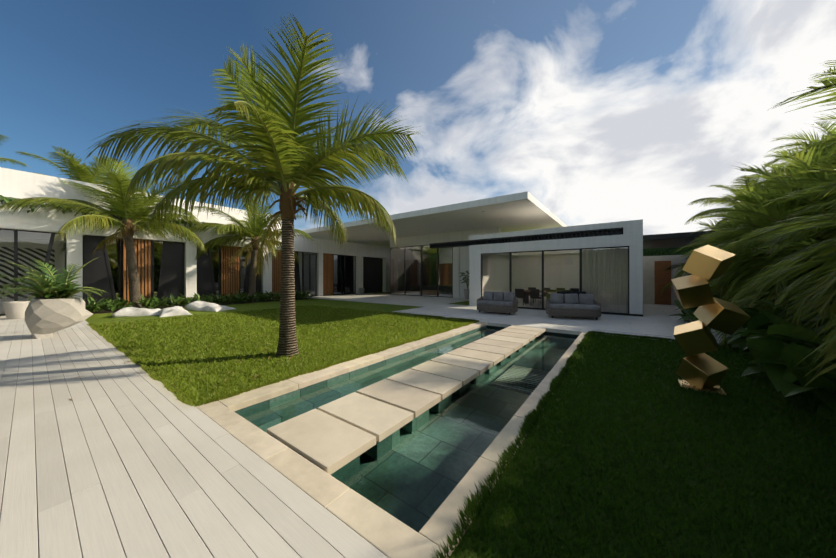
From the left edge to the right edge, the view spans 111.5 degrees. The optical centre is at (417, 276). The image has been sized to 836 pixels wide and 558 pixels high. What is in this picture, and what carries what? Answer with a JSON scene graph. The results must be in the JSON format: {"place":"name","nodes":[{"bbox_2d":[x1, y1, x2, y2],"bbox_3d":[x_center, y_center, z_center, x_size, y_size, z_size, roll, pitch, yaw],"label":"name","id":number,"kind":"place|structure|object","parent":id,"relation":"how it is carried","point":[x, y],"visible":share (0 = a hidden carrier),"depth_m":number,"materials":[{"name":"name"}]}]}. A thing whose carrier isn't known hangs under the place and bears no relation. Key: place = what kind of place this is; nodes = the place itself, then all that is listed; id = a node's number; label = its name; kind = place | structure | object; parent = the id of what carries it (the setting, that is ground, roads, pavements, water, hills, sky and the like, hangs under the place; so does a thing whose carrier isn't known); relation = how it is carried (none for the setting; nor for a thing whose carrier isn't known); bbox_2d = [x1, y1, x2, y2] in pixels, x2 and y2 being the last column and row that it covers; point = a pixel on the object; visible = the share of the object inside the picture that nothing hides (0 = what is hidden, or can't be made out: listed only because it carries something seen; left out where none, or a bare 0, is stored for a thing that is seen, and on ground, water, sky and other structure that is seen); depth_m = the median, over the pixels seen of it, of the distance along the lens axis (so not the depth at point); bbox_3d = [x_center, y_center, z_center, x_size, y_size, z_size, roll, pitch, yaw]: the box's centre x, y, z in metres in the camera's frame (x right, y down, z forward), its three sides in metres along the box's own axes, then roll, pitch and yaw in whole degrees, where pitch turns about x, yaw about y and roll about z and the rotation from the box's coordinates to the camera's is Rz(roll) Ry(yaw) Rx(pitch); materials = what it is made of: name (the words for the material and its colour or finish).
{"place":"outdoors","nodes":[
{"label":"outdoors","id":0,"kind":"place"},
{"bbox_2d":[94,305,475,406],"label":"grass","id":1,"kind":"structure","parent":0,"point":[182,353],"depth_m":6.98,"materials":[{"name":"green plant"}]},
{"bbox_2d":[70,326,410,399],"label":"leaf litter","id":2,"kind":"object","parent":1,"relation":"on","point":[254,357],"visible":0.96,"depth_m":5.35,"materials":[{"name":"brown plant"}]},
{"bbox_2d":[0,286,835,557],"bbox_3d":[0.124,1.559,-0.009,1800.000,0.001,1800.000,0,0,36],"label":"ground","id":3,"kind":"structure","parent":0,"point":[99,319],"depth_m":2.43,"materials":[{"name":"green plant"}]},
{"bbox_2d":[0,134,25,165],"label":"palm","id":4,"kind":"object","parent":3,"relation":"on","point":[9,160],"visible":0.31,"depth_m":19.60,"materials":[{"name":"green plant"}]},
{"bbox_2d":[0,319,148,557],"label":"deck gaps","id":5,"kind":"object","parent":3,"relation":"on","point":[35,462],"depth_m":2.25,"materials":[{"name":"grey"}]},
{"bbox_2d":[13,146,145,192],"bbox_3d":[-22.060,-3.262,19.305,6.394,9.746,7.208,0,0,36],"label":"palm","id":6,"kind":"object","parent":3,"relation":"on","point":[86,172],"visible":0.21,"depth_m":18.19,"materials":[{"name":"green plant"}]},
{"bbox_2d":[23,149,115,180],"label":"palm frond stems","id":7,"kind":"object","parent":6,"relation":"attached to","point":[74,167],"visible":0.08,"depth_m":18.27,"materials":[{"name":"green"}]},
{"bbox_2d":[112,307,160,317],"bbox_3d":[-11.293,1.389,11.648,1.472,0.341,1.036,0,0,-34],"label":"boulder","id":8,"kind":"object","parent":3,"relation":"on","point":[129,312],"visible":0.96,"depth_m":11.32,"materials":[{"name":"white stone"}]},
{"bbox_2d":[158,306,191,316],"bbox_3d":[-10.175,1.399,11.820,1.417,0.321,1.036,0,0,41],"label":"boulder","id":9,"kind":"object","parent":3,"relation":"on","point":[173,311],"visible":0.98,"depth_m":11.53,"materials":[{"name":"white stone"}]},
{"bbox_2d":[0,316,387,557],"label":"deck","id":10,"kind":"structure","parent":3,"relation":"on","point":[194,482],"depth_m":2.21,"materials":[{"name":"grey wood"}]},
{"bbox_2d":[2,301,29,318],"bbox_3d":[-14.841,1.224,10.530,0.600,0.630,0.600,0,0,36],"label":"bowl planter","id":11,"kind":"object","parent":10,"relation":"on","point":[14,309],"visible":0.88,"depth_m":10.36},
{"bbox_2d":[0,275,37,297],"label":"bowl leaves","id":12,"kind":"object","parent":11,"relation":"in","point":[20,292],"visible":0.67,"depth_m":10.52,"materials":[{"name":"green plant"}]},
{"bbox_2d":[25,297,92,338],"bbox_3d":[-9.415,1.049,7.512,0.761,0.980,1.128,0,0,36],"label":"planter","id":13,"kind":"object","parent":10,"relation":"on","point":[45,318],"visible":0.96,"depth_m":7.22,"materials":[{"name":"beige stone"}]},
{"bbox_2d":[0,258,104,298],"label":"potted plant","id":14,"kind":"object","parent":13,"relation":"in","point":[58,289],"depth_m":7.43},
{"bbox_2d":[24,279,82,302],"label":"head leaves","id":15,"kind":"object","parent":13,"relation":"in","point":[69,288],"visible":0.5,"depth_m":7.40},
{"bbox_2d":[0,167,389,314],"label":"wing","id":16,"kind":"structure","parent":3,"relation":"on","point":[16,184],"depth_m":15.38,"materials":[{"name":"white paint"}]},
{"bbox_2d":[0,300,30,310],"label":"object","id":17,"kind":"object","parent":16,"relation":"in","point":[2,308],"depth_m":12.81,"materials":[{"name":"white"}]},
{"bbox_2d":[0,247,54,298],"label":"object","id":18,"kind":"object","parent":16,"relation":"attached to","point":[38,254],"depth_m":14.03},
{"bbox_2d":[0,195,279,239],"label":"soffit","id":19,"kind":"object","parent":16,"relation":"attached to","point":[5,199],"visible":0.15,"depth_m":12.45,"materials":[{"name":"white paint"}]},
{"bbox_2d":[0,230,382,313],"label":"wing interior","id":20,"kind":"object","parent":16,"relation":"attached to","point":[372,275],"depth_m":14.97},
{"bbox_2d":[123,238,332,304],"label":"wing slats","id":21,"kind":"object","parent":16,"relation":"attached to","point":[277,272],"visible":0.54,"depth_m":17.71,"materials":[{"name":"brown wood"}]},
{"bbox_2d":[185,301,234,311],"bbox_3d":[-9.742,1.340,13.425,1.744,0.438,1.090,0,0,11],"label":"white boulder","id":22,"kind":"object","parent":3,"relation":"on","point":[201,306],"visible":1,"depth_m":13.10,"materials":[{"name":"white stone"}]},
{"bbox_2d":[196,322,586,557],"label":"coping","id":23,"kind":"object","parent":3,"relation":"on","point":[385,533],"visible":0.69,"depth_m":2.30,"materials":[{"name":"beige stone"}]},
{"bbox_2d":[235,325,578,414],"bbox_3d":[1.147,1.839,5.639,2.790,0.440,7.680,0,0,36],"label":"basin","id":24,"kind":"object","parent":3,"relation":"in","point":[255,406],"visible":0.06,"depth_m":4.83,"materials":[{"name":"tile"}]},
{"bbox_2d":[239,327,576,532],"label":"water","id":25,"kind":"structure","parent":24,"relation":"in","point":[412,473],"depth_m":3.28,"materials":[{"name":"teal liquid"}]},
{"bbox_2d":[87,311,732,557],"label":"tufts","id":26,"kind":"object","parent":3,"relation":"on","point":[506,457],"visible":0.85,"depth_m":3.55,"materials":[{"name":"green plant"}]},
{"bbox_2d":[84,289,835,419],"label":"understory","id":27,"kind":"object","parent":3,"relation":"on","point":[778,352],"visible":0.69,"depth_m":3.89,"materials":[{"name":"green plant"}]},
{"bbox_2d":[398,246,578,307],"bbox_3d":[4.965,-0.891,22.100,9.940,4.900,22.238,0,0,-30],"label":"interior","id":28,"kind":"object","parent":3,"relation":"on","point":[448,293],"depth_m":24.73,"materials":[{"name":"white"}]},
{"bbox_2d":[582,248,627,312],"bbox_3d":[7.874,0.159,12.040,1.650,2.700,0.070,0,0,36],"label":"curtain","id":29,"kind":"object","parent":28,"relation":"hanging from","point":[617,279],"depth_m":11.95,"materials":[{"name":"grey fabric"}]},
{"bbox_2d":[295,191,724,316],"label":"house","id":30,"kind":"structure","parent":3,"relation":"on","point":[466,258],"depth_m":15.12,"materials":[{"name":"white paint"}]},
{"bbox_2d":[295,200,560,253],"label":"soffit","id":31,"kind":"structure","parent":30,"relation":"on","point":[521,215],"depth_m":18.12,"materials":[{"name":"white paint"}]},
{"bbox_2d":[371,247,695,285],"bbox_3d":[10.849,-1.187,38.312,52.465,5.493,2.991,0,0,36],"label":"hedge","id":32,"kind":"object","parent":3,"relation":"on","point":[652,252],"depth_m":27.99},
{"bbox_2d":[671,245,750,395],"bbox_3d":[4.060,0.559,3.981,0.770,2.041,0.620,0,0,36],"label":"sculpture","id":33,"kind":"object","parent":3,"relation":"on","point":[699,367],"visible":0.94,"depth_m":3.91,"materials":[{"name":"gold metal"}]},
{"bbox_2d":[685,170,789,224],"bbox_3d":[21.314,-2.532,18.252,6.219,8.287,6.284,0,0,36],"label":"palm","id":34,"kind":"object","parent":3,"relation":"on","point":[723,202],"visible":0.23,"depth_m":18.72,"materials":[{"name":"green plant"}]},
{"bbox_2d":[659,60,835,388],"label":"palm plants","id":35,"kind":"object","parent":3,"relation":"on","point":[786,206],"visible":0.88,"depth_m":5.32,"materials":[{"name":"green plant"}]},
{"bbox_2d":[0,0,835,411],"label":"sky","id":36,"kind":"structure","parent":0,"point":[601,111],"materials":[{"name":"blue"}]},
{"bbox_2d":[89,298,835,395],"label":"soil","id":37,"kind":"structure","parent":0,"point":[159,307],"depth_m":14.93,"materials":[{"name":"brown soil"}]},
{"bbox_2d":[0,155,206,307],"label":"palm","id":38,"kind":"object","parent":37,"relation":"on","point":[113,187],"depth_m":13.08,"materials":[{"name":"green plant"}]},
{"bbox_2d":[10,163,201,248],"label":"palm frond stems","id":39,"kind":"object","parent":38,"relation":"attached to","point":[126,218],"visible":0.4,"depth_m":13.33,"materials":[{"name":"green"}]},
{"bbox_2d":[115,219,138,237],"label":"palm boots","id":40,"kind":"object","parent":38,"relation":"attached to","point":[129,228],"visible":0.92,"depth_m":13.41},
{"bbox_2d":[182,193,314,301],"bbox_3d":[-10.126,-1.920,17.410,5.297,7.063,6.797,0,0,36],"label":"palm","id":41,"kind":"object","parent":37,"relation":"on","point":[249,226],"depth_m":17.06,"materials":[{"name":"green plant"}]},
{"bbox_2d":[188,207,309,265],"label":"palm frond stems","id":42,"kind":"object","parent":41,"relation":"attached to","point":[258,236],"visible":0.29,"depth_m":17.05,"materials":[{"name":"green"}]},
{"bbox_2d":[251,235,259,249],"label":"palm boots","id":43,"kind":"object","parent":41,"relation":"attached to","point":[253,242],"visible":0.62,"depth_m":17.37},
{"bbox_2d":[80,12,425,356],"bbox_3d":[-2.816,-1.476,5.794,5.443,6.172,5.100,0,0,36],"label":"palm","id":44,"kind":"object","parent":37,"relation":"on","point":[304,158],"depth_m":5.31,"materials":[{"name":"green plant"}]},
{"bbox_2d":[101,36,409,273],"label":"palm frond stems","id":45,"kind":"object","parent":44,"relation":"attached to","point":[276,186],"visible":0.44,"depth_m":5.50,"materials":[{"name":"green"}]},
{"bbox_2d":[268,182,306,219],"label":"palm boots","id":46,"kind":"object","parent":44,"relation":"attached to","point":[288,204],"visible":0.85,"depth_m":5.71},
{"bbox_2d":[307,293,747,348],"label":"terrace","id":47,"kind":"structure","parent":0,"point":[655,320],"depth_m":10.79,"materials":[{"name":"grey concrete"}]},
{"bbox_2d":[464,289,468,298],"bbox_3d":[3.451,1.189,19.748,0.520,0.700,0.520,0,0,36],"label":"pot","id":48,"kind":"object","parent":47,"relation":"on","point":[466,293],"visible":0.73,"depth_m":19.55,"materials":[{"name":"ceramic"}]},
{"bbox_2d":[459,270,468,288],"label":"pot leaves","id":49,"kind":"object","parent":48,"relation":"in","point":[464,281],"depth_m":19.68,"materials":[{"name":"green plant"}]},
{"bbox_2d":[477,296,517,312],"bbox_3d":[3.344,1.129,12.076,1.650,0.620,0.900,0,0,36],"label":"sofa frame","id":50,"kind":"object","parent":47,"relation":"on","point":[513,308],"visible":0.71,"depth_m":11.63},
{"bbox_2d":[477,291,514,305],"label":"sofa cushions","id":51,"kind":"object","parent":50,"relation":"on","point":[500,298],"visible":0.94,"depth_m":12.01,"materials":[{"name":"grey fabric"}]},
{"bbox_2d":[399,311,720,341],"bbox_3d":[3.742,1.534,9.322,11.600,0.002,0.030,0,0,36],"label":"patio edge","id":52,"kind":"object","parent":47,"relation":"on","point":[603,330],"visible":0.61,"depth_m":8.01,"materials":[{"name":"grey"}]},
{"bbox_2d":[546,298,600,317],"bbox_3d":[5.779,1.129,10.663,1.824,0.620,1.196,0,0,36],"label":"sofa frame","id":53,"kind":"object","parent":47,"relation":"on","point":[573,312],"visible":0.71,"depth_m":10.28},
{"bbox_2d":[549,293,599,309],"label":"sofa cushions","id":54,"kind":"object","parent":53,"relation":"on","point":[572,301],"visible":0.92,"depth_m":10.65,"materials":[{"name":"grey fabric"}]},
{"bbox_2d":[643,255,689,304],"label":"passage wall","id":55,"kind":"structure","parent":47,"relation":"on","point":[648,279],"depth_m":16.05,"materials":[{"name":"white paint"}]},
{"bbox_2d":[654,261,670,304],"bbox_3d":[13.562,0.319,15.781,0.700,2.420,0.040,0,0,36],"label":"passage door","id":56,"kind":"structure","parent":55,"relation":"in","point":[662,277],"depth_m":15.77,"materials":[{"name":"brown wood"}]},
{"bbox_2d":[556,291,585,298],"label":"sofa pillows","id":57,"kind":"object","parent":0,"point":[573,292],"visible":0.52,"depth_m":10.99,"materials":[{"name":"black fabric"}]},
{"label":"slab piers","id":58,"kind":"object","parent":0,"visible":0},
{"bbox_2d":[267,325,545,474],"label":"slabs","id":59,"kind":"structure","parent":58,"relation":"on","point":[332,437],"depth_m":3.41,"materials":[{"name":"beige stone"}]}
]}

